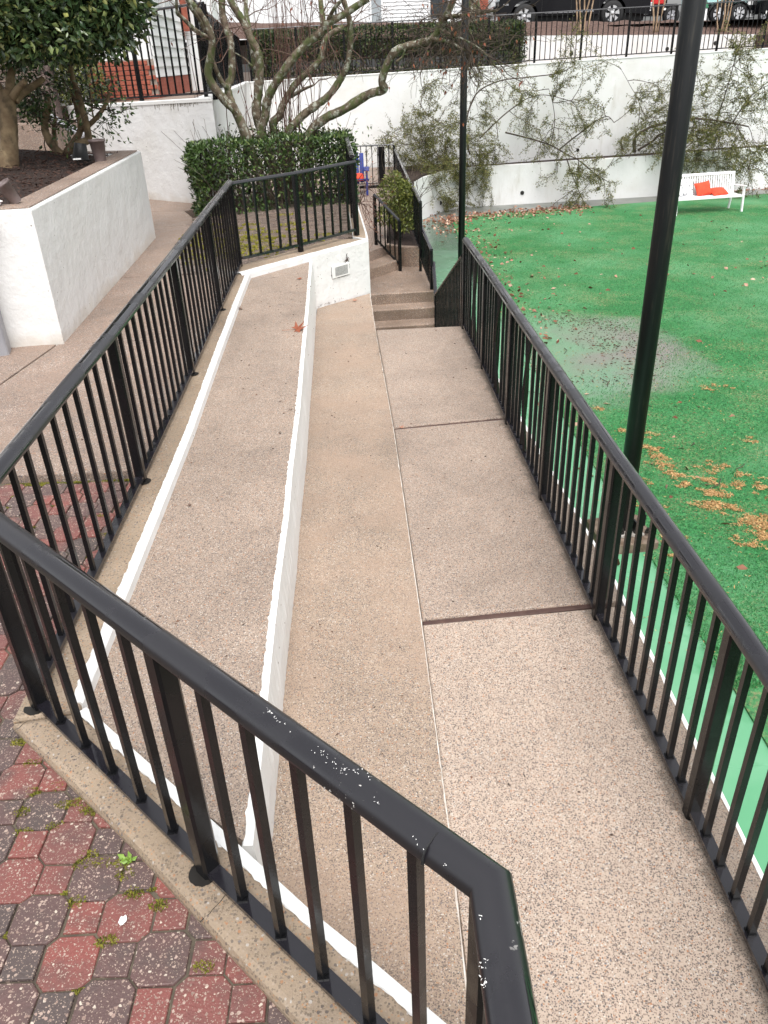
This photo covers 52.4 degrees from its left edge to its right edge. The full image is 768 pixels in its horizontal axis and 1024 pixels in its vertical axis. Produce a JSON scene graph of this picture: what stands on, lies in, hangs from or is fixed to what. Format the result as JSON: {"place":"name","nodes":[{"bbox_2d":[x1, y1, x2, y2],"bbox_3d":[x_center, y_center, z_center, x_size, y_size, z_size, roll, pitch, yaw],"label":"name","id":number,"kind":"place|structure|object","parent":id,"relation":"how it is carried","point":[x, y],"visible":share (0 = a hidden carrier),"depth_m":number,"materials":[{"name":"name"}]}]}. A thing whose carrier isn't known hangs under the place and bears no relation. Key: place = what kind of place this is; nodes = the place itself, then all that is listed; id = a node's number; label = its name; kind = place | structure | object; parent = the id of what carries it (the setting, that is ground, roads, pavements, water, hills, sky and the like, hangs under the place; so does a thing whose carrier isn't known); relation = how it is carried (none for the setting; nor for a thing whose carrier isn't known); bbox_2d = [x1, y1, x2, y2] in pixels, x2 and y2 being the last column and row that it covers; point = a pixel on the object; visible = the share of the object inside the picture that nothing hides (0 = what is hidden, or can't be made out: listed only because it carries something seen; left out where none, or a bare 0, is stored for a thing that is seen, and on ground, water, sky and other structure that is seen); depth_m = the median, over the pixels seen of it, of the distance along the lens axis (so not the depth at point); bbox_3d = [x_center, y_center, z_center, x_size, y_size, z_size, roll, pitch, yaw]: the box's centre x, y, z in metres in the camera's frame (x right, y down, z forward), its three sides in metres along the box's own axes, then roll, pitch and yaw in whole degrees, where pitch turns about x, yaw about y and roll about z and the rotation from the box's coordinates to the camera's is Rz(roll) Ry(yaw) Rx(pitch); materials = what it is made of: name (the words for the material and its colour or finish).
{"place":"outdoors","nodes":[
{"label":"outdoors","id":0,"kind":"place"},
{"bbox_2d":[0,199,226,483],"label":"path","id":1,"kind":"structure","parent":0,"point":[31,378],"depth_m":5.92,"materials":[{"name":"concrete"}]},
{"bbox_2d":[0,311,10,355],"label":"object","id":2,"kind":"object","parent":1,"relation":"on","point":[5,348],"depth_m":6.23,"materials":[{"name":"white"}]},
{"bbox_2d":[0,62,76,150],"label":"foundation wall","id":3,"kind":"structure","parent":1,"relation":"on","point":[31,140],"depth_m":11.77,"materials":[{"name":"paint"}]},
{"bbox_2d":[51,114,84,137],"bbox_3d":[-4.720,-5.765,11.673,0.627,0.359,0.114,11,33,22],"label":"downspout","id":4,"kind":"object","parent":3,"relation":"attached to","point":[83,135],"visible":0.17,"depth_m":11.65,"materials":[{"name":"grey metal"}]},
{"bbox_2d":[0,150,155,347],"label":"planter box","id":5,"kind":"object","parent":1,"relation":"on","point":[74,246],"visible":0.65,"depth_m":6.76,"materials":[{"name":"white paint"}]},
{"bbox_2d":[0,178,20,203],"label":"plant pot","id":6,"kind":"object","parent":5,"relation":"on","point":[8,192],"visible":0.98,"depth_m":6.08,"materials":[{"name":"plastic"}]},
{"bbox_2d":[0,149,117,204],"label":"mulch","id":7,"kind":"object","parent":5,"relation":"in","point":[16,172],"visible":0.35,"depth_m":8.19,"materials":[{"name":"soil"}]},
{"bbox_2d":[0,56,138,158],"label":"tree","id":8,"kind":"object","parent":7,"relation":"on","point":[30,107],"visible":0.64,"depth_m":8.98,"materials":[{"name":"green plant"}]},
{"bbox_2d":[0,0,158,167],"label":"holly tree","id":9,"kind":"object","parent":7,"relation":"on","point":[34,34],"visible":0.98,"depth_m":7.62,"materials":[{"name":"green plant"}]},
{"bbox_2d":[71,142,89,160],"bbox_3d":[-3.325,-3.949,8.546,0.191,0.170,0.189,5,23,-4],"label":"plant pot","id":10,"kind":"object","parent":7,"relation":"on","point":[80,150],"visible":0.86,"depth_m":8.49,"materials":[{"name":"black plastic"}]},
{"bbox_2d":[88,139,105,161],"bbox_3d":[-3.080,-3.900,8.419,0.180,0.220,0.178,-2,30,0],"label":"plant pot","id":11,"kind":"object","parent":5,"relation":"on","point":[97,146],"visible":0.96,"depth_m":8.37,"materials":[{"name":"plastic"}]},
{"bbox_2d":[61,86,203,118],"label":"ramp path","id":12,"kind":"structure","parent":0,"point":[165,98],"depth_m":12.49,"materials":[{"name":"concrete"}]},
{"bbox_2d":[57,0,189,105],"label":"house","id":13,"kind":"structure","parent":12,"relation":"on","point":[184,13],"depth_m":12.73,"materials":[{"name":"white wood"}]},
{"bbox_2d":[150,0,163,15],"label":"window","id":14,"kind":"structure","parent":13,"relation":"in","point":[160,12],"depth_m":12.77,"materials":[{"name":"white"}]},
{"bbox_2d":[162,0,175,19],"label":"window","id":15,"kind":"structure","parent":13,"relation":"in","point":[168,12],"depth_m":13.56,"materials":[{"name":"white"}]},
{"bbox_2d":[54,1,217,102],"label":"fence","id":16,"kind":"object","parent":12,"relation":"on","point":[141,97],"visible":0.3,"depth_m":11.13,"materials":[{"name":"black metal"}]},
{"bbox_2d":[67,81,255,202],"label":"ramp wall","id":17,"kind":"structure","parent":12,"relation":"on","point":[166,176],"depth_m":11.74,"materials":[{"name":"white paint"}]},
{"bbox_2d":[51,58,106,105],"bbox_3d":[-4.892,-6.760,12.080,1.132,0.862,0.707,-2,30,0],"label":"round shrub","id":18,"kind":"object","parent":17,"relation":"on","point":[100,70],"visible":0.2,"depth_m":12.18,"materials":[{"name":"green plant"}]},
{"bbox_2d":[193,0,243,96],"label":"fence","id":19,"kind":"object","parent":17,"relation":"on","point":[238,59],"visible":0.45,"depth_m":14.64,"materials":[{"name":"black metal"}]},
{"bbox_2d":[185,0,218,90],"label":"porch wall","id":20,"kind":"structure","parent":12,"relation":"on","point":[214,14],"depth_m":15.61,"materials":[{"name":"white paint"}]},
{"bbox_2d":[0,479,290,1023],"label":"brick paving","id":21,"kind":"structure","parent":0,"point":[52,956],"depth_m":2.17,"materials":[{"name":"red brick"}]},
{"bbox_2d":[2,479,214,994],"bbox_3d":[-1.302,0.631,3.068,1.204,0.013,3.673,-14,32,-20],"label":"moss","id":22,"kind":"object","parent":21,"relation":"on","point":[129,895],"visible":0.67,"depth_m":2.32,"materials":[{"name":"green plant"}]},
{"bbox_2d":[118,915,126,924],"bbox_3d":[-0.723,1.128,2.158,0.023,0.004,0.031,-2,30,0],"label":"bird dropping","id":23,"kind":"object","parent":21,"relation":"on","point":[122,920],"visible":1,"depth_m":2.16,"materials":[{"name":"white"}]},
{"bbox_2d":[117,851,136,863],"bbox_3d":[-0.765,1.026,2.315,0.042,0.036,0.045,12,33,23],"label":"weed","id":24,"kind":"object","parent":21,"relation":"on","point":[123,858],"visible":1,"depth_m":2.31,"materials":[{"name":"green plant"}]},
{"bbox_2d":[6,273,412,1023],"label":"concrete kerb","id":25,"kind":"structure","parent":21,"relation":"on","point":[290,989],"depth_m":2.36,"materials":[{"name":"beige concrete"}]},
{"bbox_2d":[0,180,242,682],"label":"railing","id":26,"kind":"object","parent":25,"relation":"on","point":[21,442],"visible":0.97,"depth_m":4.08,"materials":[{"name":"black metal"}]},
{"bbox_2d":[74,272,445,1023],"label":"white kerb edging","id":27,"kind":"object","parent":25,"relation":"on","point":[340,944],"visible":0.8,"depth_m":3.05,"materials":[{"name":"paint"}]},
{"bbox_2d":[0,512,538,1023],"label":"railing","id":28,"kind":"object","parent":25,"relation":"on","point":[498,986],"visible":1,"depth_m":1.82,"materials":[{"name":"metal"}]},
{"bbox_2d":[88,262,308,846],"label":"slab","id":29,"kind":"structure","parent":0,"point":[213,580],"depth_m":3.89,"materials":[{"name":"beige concrete"}]},
{"bbox_2d":[292,322,306,331],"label":"fallen leaf","id":30,"kind":"object","parent":29,"relation":"on","point":[297,327],"visible":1,"depth_m":6.53,"materials":[{"name":"orange plant"}]},
{"bbox_2d":[179,193,352,274],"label":"brick terrace","id":31,"kind":"structure","parent":0,"point":[262,219],"depth_m":10.22,"materials":[{"name":"brick"}]},
{"bbox_2d":[178,212,351,270],"bbox_3d":[-1.440,-3.377,9.594,2.245,0.097,3.014,-2,30,0],"label":"moss patch","id":32,"kind":"object","parent":31,"relation":"on","point":[254,247],"visible":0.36,"depth_m":9.51,"materials":[{"name":"green plant"}]},
{"bbox_2d":[161,106,375,216],"bbox_3d":[-1.732,-5.168,11.513,3.048,1.462,2.117,-16,33,-22],"label":"clipped hedge","id":33,"kind":"object","parent":31,"relation":"on","point":[198,175],"visible":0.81,"depth_m":11.00,"materials":[{"name":"green plant"}]},
{"bbox_2d":[198,132,354,218],"bbox_3d":[-1.509,-4.493,10.609,2.312,0.915,3.441,-2,30,0],"label":"railing","id":34,"kind":"object","parent":31,"relation":"on","point":[350,156],"visible":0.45,"depth_m":10.30,"materials":[{"name":"black metal"}]},
{"bbox_2d":[158,0,548,201],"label":"bare tree","id":35,"kind":"object","parent":31,"relation":"on","point":[226,99],"visible":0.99,"depth_m":10.62,"materials":[{"name":"brown plant"}]},
{"bbox_2d":[341,153,393,249],"bbox_3d":[-0.342,-4.597,11.909,1.165,1.517,1.032,-2,30,0],"label":"dry plant","id":36,"kind":"object","parent":31,"relation":"on","point":[360,202],"visible":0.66,"depth_m":11.88,"materials":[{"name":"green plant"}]},
{"bbox_2d":[261,167,393,261],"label":"path","id":37,"kind":"structure","parent":0,"point":[377,251],"depth_m":16.68,"materials":[{"name":"concrete"}]},
{"bbox_2d":[341,153,368,194],"bbox_3d":[-0.740,-8.260,19.074,0.760,0.908,0.809,-2,30,0],"label":"garden chair","id":38,"kind":"object","parent":37,"relation":"on","point":[361,163],"visible":0.27,"depth_m":19.22,"materials":[{"name":"blue paint"}]},
{"bbox_2d":[356,173,363,180],"bbox_3d":[-0.630,-8.140,18.968,0.300,0.134,0.240,-7,59,-7],"label":"pillow","id":39,"kind":"object","parent":38,"relation":"on","point":[359,175],"visible":0.47,"depth_m":18.92,"materials":[{"name":"orange fabric"}]},
{"bbox_2d":[332,144,394,188],"bbox_3d":[-0.516,-8.897,20.168,1.641,1.015,0.721,-2,30,0],"label":"railing","id":40,"kind":"object","parent":37,"relation":"on","point":[380,162],"visible":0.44,"depth_m":20.32,"materials":[{"name":"metal"}]},
{"bbox_2d":[190,62,489,85],"bbox_3d":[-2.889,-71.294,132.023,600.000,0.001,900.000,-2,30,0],"label":"ground","id":41,"kind":"structure","parent":0,"point":[248,77],"depth_m":369.46,"materials":[{"name":"soil"}]},
{"bbox_2d":[225,205,370,313],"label":"vented wall","id":42,"kind":"structure","parent":41,"relation":"on","point":[341,268],"depth_m":8.84,"materials":[{"name":"white paint"}]},
{"bbox_2d":[233,160,358,259],"bbox_3d":[-0.898,-3.281,8.532,0.116,0.867,1.762,24,39,37],"label":"railing","id":43,"kind":"object","parent":42,"relation":"on","point":[300,244],"visible":0.91,"depth_m":8.49,"materials":[{"name":"black paint"}]},
{"bbox_2d":[369,255,433,330],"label":"steps","id":44,"kind":"structure","parent":41,"relation":"on","point":[403,298],"depth_m":12.35,"materials":[{"name":"concrete"}]},
{"bbox_2d":[373,194,401,270],"bbox_3d":[0.057,-4.846,13.546,0.055,1.205,0.795,-20,34,-27],"label":"stair railing","id":45,"kind":"object","parent":44,"relation":"on","point":[377,241],"visible":0.98,"depth_m":13.50,"materials":[{"name":"black metal"}]},
{"bbox_2d":[418,223,432,289],"bbox_3d":[0.681,-4.194,12.760,0.055,0.825,1.299,-5,30,-4],"label":"stair railing","id":46,"kind":"object","parent":44,"relation":"on","point":[426,260],"visible":0.83,"depth_m":12.58,"materials":[{"name":"black metal"}]},
{"bbox_2d":[432,261,436,293],"bbox_3d":[0.793,-3.097,12.098,0.055,1.305,1.146,-1,30,2],"label":"stair railing","id":47,"kind":"object","parent":44,"relation":"on","point":[434,278],"visible":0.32,"depth_m":12.00,"materials":[{"name":"black paint"}]},
{"bbox_2d":[434,254,462,326],"bbox_3d":[0.764,-2.410,9.455,0.055,2.055,3.205,-3,30,0],"label":"stair railing","id":48,"kind":"object","parent":44,"relation":"on","point":[448,303],"visible":0.65,"depth_m":8.91,"materials":[{"name":"black paint"}]},
{"bbox_2d":[249,48,767,172],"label":"back wall","id":49,"kind":"structure","parent":41,"relation":"on","point":[374,111],"depth_m":23.88,"materials":[{"name":"white paint"}]},
{"bbox_2d":[246,0,767,80],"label":"fence","id":50,"kind":"object","parent":49,"relation":"on","point":[716,48],"visible":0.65,"depth_m":23.14,"materials":[{"name":"black metal"}]},
{"bbox_2d":[256,164,457,195],"bbox_3d":[-0.566,-9.036,22.844,6.200,1.510,4.000,-2,30,0],"label":"planting bed","id":51,"kind":"object","parent":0,"point":[415,175],"visible":0.06,"depth_m":22.52,"materials":[{"name":"soil"}]},
{"bbox_2d":[272,293,465,1023],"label":"slab","id":52,"kind":"structure","parent":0,"point":[363,605],"depth_m":3.56,"materials":[{"name":"beige concrete"}]},
{"bbox_2d":[242,261,316,865],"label":"white strip wall","id":53,"kind":"structure","parent":52,"relation":"on","point":[272,691],"depth_m":3.73,"materials":[{"name":"paint"}]},
{"bbox_2d":[41,212,713,936],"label":"fine litter","id":54,"kind":"object","parent":52,"relation":"on","point":[339,512],"visible":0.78,"depth_m":4.67,"materials":[{"name":"brown plant"}]},
{"bbox_2d":[370,296,465,988],"bbox_3d":[0.060,-0.510,5.656,0.046,0.082,8.434,-3,30,-1],"label":"white paint line","id":55,"kind":"object","parent":52,"relation":"on","point":[456,900],"visible":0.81,"depth_m":3.27,"materials":[{"name":"white paint"}]},
{"bbox_2d":[387,207,417,245],"bbox_3d":[0.334,-6.945,19.193,0.670,1.500,11.850,-2,30,0],"label":"mulch bed","id":56,"kind":"object","parent":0,"point":[407,239],"visible":0.12,"depth_m":14.47,"materials":[{"name":"soil"}]},
{"bbox_2d":[362,136,440,238],"bbox_3d":[0.280,-5.791,14.026,1.387,1.711,1.356,-17,33,-24],"label":"round shrub","id":57,"kind":"object","parent":56,"relation":"on","point":[402,198],"visible":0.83,"depth_m":14.05,"materials":[{"name":"green plant"}]},
{"bbox_2d":[394,148,422,257],"bbox_3d":[0.444,-6.842,16.624,0.064,0.895,8.853,-3,30,-1],"label":"railing","id":58,"kind":"object","parent":56,"relation":"on","point":[417,215],"visible":0.45,"depth_m":13.62,"materials":[{"name":"black paint"}]},
{"bbox_2d":[386,243,422,266],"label":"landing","id":59,"kind":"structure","parent":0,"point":[410,256],"depth_m":13.73,"materials":[{"name":"concrete"}]},
{"bbox_2d":[185,19,765,49],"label":"parking lot","id":60,"kind":"structure","parent":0,"point":[242,42],"depth_m":28.30,"materials":[{"name":"grey asphalt"}]},
{"bbox_2d":[185,0,474,66],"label":"building","id":61,"kind":"structure","parent":60,"relation":"on","point":[400,12],"depth_m":33.67,"materials":[{"name":"white"}]},
{"bbox_2d":[369,0,382,21],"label":"window","id":62,"kind":"structure","parent":61,"relation":"in","point":[379,2],"depth_m":33.59,"materials":[{"name":"white"}]},
{"bbox_2d":[428,0,449,21],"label":"window","id":63,"kind":"structure","parent":61,"relation":"in","point":[433,1],"depth_m":33.58,"materials":[{"name":"white"}]},
{"bbox_2d":[480,0,487,19],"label":"brick pier","id":64,"kind":"structure","parent":60,"relation":"on","point":[484,2],"depth_m":32.46,"materials":[{"name":"red brick"}]},
{"bbox_2d":[486,0,651,21],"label":"pickup truck","id":65,"kind":"object","parent":60,"relation":"on","point":[544,6],"visible":0.6,"depth_m":28.20,"materials":[{"name":"black metal"}]},
{"bbox_2d":[635,0,679,21],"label":"red utility vehicle","id":66,"kind":"object","parent":60,"relation":"on","point":[668,13],"visible":0.3,"depth_m":29.37,"materials":[{"name":"red paint"}]},
{"bbox_2d":[681,0,753,20],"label":"car","id":67,"kind":"object","parent":60,"relation":"on","point":[733,11],"visible":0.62,"depth_m":30.24,"materials":[{"name":"white paint"}]},
{"bbox_2d":[751,0,767,18],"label":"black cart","id":68,"kind":"object","parent":60,"relation":"on","point":[761,9],"visible":0.62,"depth_m":29.84,"materials":[{"name":"black"}]},
{"bbox_2d":[184,19,767,38],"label":"mulch bank","id":69,"kind":"structure","parent":0,"point":[564,28],"depth_m":26.23,"materials":[{"name":"brown soil"}]},
{"bbox_2d":[469,0,482,33],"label":"old tree","id":70,"kind":"object","parent":69,"relation":"on","point":[478,4],"visible":0.08,"depth_m":24.73,"materials":[{"name":"brown plant"}]},
{"bbox_2d":[576,0,593,32],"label":"pale trunk tree","id":71,"kind":"object","parent":69,"relation":"on","point":[585,13],"visible":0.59,"depth_m":25.39,"materials":[{"name":"beige plant"}]},
{"bbox_2d":[652,0,665,31],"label":"pale trunk tree","id":72,"kind":"object","parent":69,"relation":"on","point":[656,28],"visible":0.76,"depth_m":25.62,"materials":[{"name":"beige plant"}]},
{"bbox_2d":[716,0,733,32],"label":"pale trunk tree","id":73,"kind":"object","parent":69,"relation":"on","point":[722,26],"visible":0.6,"depth_m":26.01,"materials":[{"name":"beige plant"}]},
{"bbox_2d":[376,326,767,1023],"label":"walkway","id":74,"kind":"structure","parent":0,"point":[510,626],"depth_m":3.08,"materials":[{"name":"beige concrete"}]},
{"bbox_2d":[461,237,767,991],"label":"railing","id":75,"kind":"object","parent":74,"relation":"on","point":[740,637],"visible":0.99,"depth_m":3.20,"materials":[{"name":"black metal"}]},
{"bbox_2d":[498,378,763,880],"bbox_3d":[1.133,0.380,4.123,0.145,0.144,8.705,-3,30,-2],"label":"white lip","id":76,"kind":"object","parent":74,"relation":"attached to","point":[723,798],"visible":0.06,"depth_m":3.17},
{"bbox_2d":[422,218,767,873],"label":"green path","id":77,"kind":"structure","parent":0,"point":[445,255],"depth_m":6.03,"materials":[{"name":"paint"}]},
{"bbox_2d":[458,0,468,258],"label":"lamp pole","id":78,"kind":"object","parent":77,"relation":"on","point":[462,170],"visible":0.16,"depth_m":13.86,"materials":[{"name":"metal"}]},
{"bbox_2d":[586,0,706,553],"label":"lamp pole","id":79,"kind":"object","parent":77,"relation":"on","point":[691,23],"visible":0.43,"depth_m":6.00,"materials":[{"name":"metal"}]},
{"bbox_2d":[427,188,767,221],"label":"concrete apron","id":80,"kind":"object","parent":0,"point":[492,209],"visible":0.25,"depth_m":23.81,"materials":[{"name":"grey concrete"}]},
{"bbox_2d":[414,146,767,219],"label":"planter wall","id":81,"kind":"structure","parent":80,"relation":"on","point":[512,184],"depth_m":24.02,"materials":[{"name":"white"}]},
{"bbox_2d":[453,194,767,746],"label":"turf","id":82,"kind":"structure","parent":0,"point":[694,209],"depth_m":12.76,"materials":[{"name":"green plant"}]},
{"bbox_2d":[423,187,767,569],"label":"leaf litter","id":83,"kind":"object","parent":82,"relation":"on","point":[449,219],"visible":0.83,"depth_m":21.42,"materials":[{"name":"brown plant"}]},
{"bbox_2d":[449,208,767,688],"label":"turf fibres","id":84,"kind":"object","parent":82,"relation":"on","point":[756,683],"visible":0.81,"depth_m":10.51,"materials":[{"name":"green plastic"}]},
{"bbox_2d":[524,302,702,414],"bbox_3d":[3.560,-2.513,12.105,3.408,0.092,4.891,-18,34,-25],"label":"debris","id":85,"kind":"object","parent":82,"relation":"on","point":[606,345],"visible":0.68,"depth_m":12.35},
{"bbox_2d":[531,311,744,488],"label":"fallen twigs","id":86,"kind":"object","parent":82,"relation":"on","point":[649,405],"visible":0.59,"depth_m":10.88,"materials":[{"name":"brown wood"}]},
{"bbox_2d":[529,339,767,656],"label":"straw clumps","id":87,"kind":"object","parent":82,"relation":"on","point":[751,519],"visible":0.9,"depth_m":8.17,"materials":[{"name":"brown plant"}]},
{"bbox_2d":[676,171,746,215],"bbox_3d":[8.940,-8.850,21.685,2.015,0.998,0.693,-7,30,-7],"label":"garden bench","id":88,"kind":"object","parent":82,"relation":"on","point":[730,196],"visible":0.59,"depth_m":21.75,"materials":[{"name":"white"}]},
{"bbox_2d":[679,179,693,196],"bbox_3d":[8.327,-8.972,21.607,0.520,0.500,0.179,-1,8,-8],"label":"pillow","id":89,"kind":"object","parent":88,"relation":"on","point":[686,188],"visible":0.77,"depth_m":21.54,"materials":[{"name":"fabric"}]},
{"bbox_2d":[694,180,711,195],"bbox_3d":[8.874,-8.982,21.686,0.460,0.400,0.157,-14,1,-5],"label":"pillow","id":90,"kind":"object","parent":88,"relation":"on","point":[703,188],"visible":1,"depth_m":21.62,"materials":[{"name":"orange fabric"}]},
{"bbox_2d":[711,187,728,195],"bbox_3d":[9.312,-8.923,21.723,0.500,0.146,0.340,-12,55,-14],"label":"pillow","id":91,"kind":"object","parent":88,"relation":"on","point":[717,191],"visible":1,"depth_m":21.64,"materials":[{"name":"orange fabric"}]},
{"bbox_2d":[456,145,767,168],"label":"planting bed","id":92,"kind":"object","parent":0,"point":[626,155],"visible":0.04,"depth_m":24.52,"materials":[{"name":"soil"}]},
{"bbox_2d":[362,16,670,214],"bbox_3d":[3.842,-11.180,22.901,9.120,5.725,3.708,-7,30,-7],"label":"sprawling shrub","id":93,"kind":"object","parent":92,"relation":"on","point":[430,142],"visible":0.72,"depth_m":22.82,"materials":[{"name":"green plant"}]},
{"bbox_2d":[585,16,767,199],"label":"sprawling shrub","id":94,"kind":"object","parent":92,"relation":"on","point":[702,133],"visible":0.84,"depth_m":23.09,"materials":[{"name":"green plant"}]},
{"bbox_2d":[754,34,767,48],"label":"mulch ground","id":95,"kind":"structure","parent":0,"point":[760,39],"depth_m":25.61,"materials":[{"name":"brown soil"}]},
{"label":"upper path","id":96,"kind":"structure","parent":0,"visible":0},
{"bbox_2d":[246,4,528,79],"bbox_3d":[0.374,-14.567,23.979,9.248,2.080,2.654,-7,31,-9],"label":"long hedge","id":97,"kind":"object","parent":96,"relation":"on","point":[362,38],"visible":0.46,"depth_m":23.79,"materials":[{"name":"green plant"}]},
{"bbox_2d":[513,34,755,63],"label":"wall","id":98,"kind":"structure","parent":96,"relation":"on","point":[552,54],"depth_m":25.31,"materials":[{"name":"white paint"}]}
]}

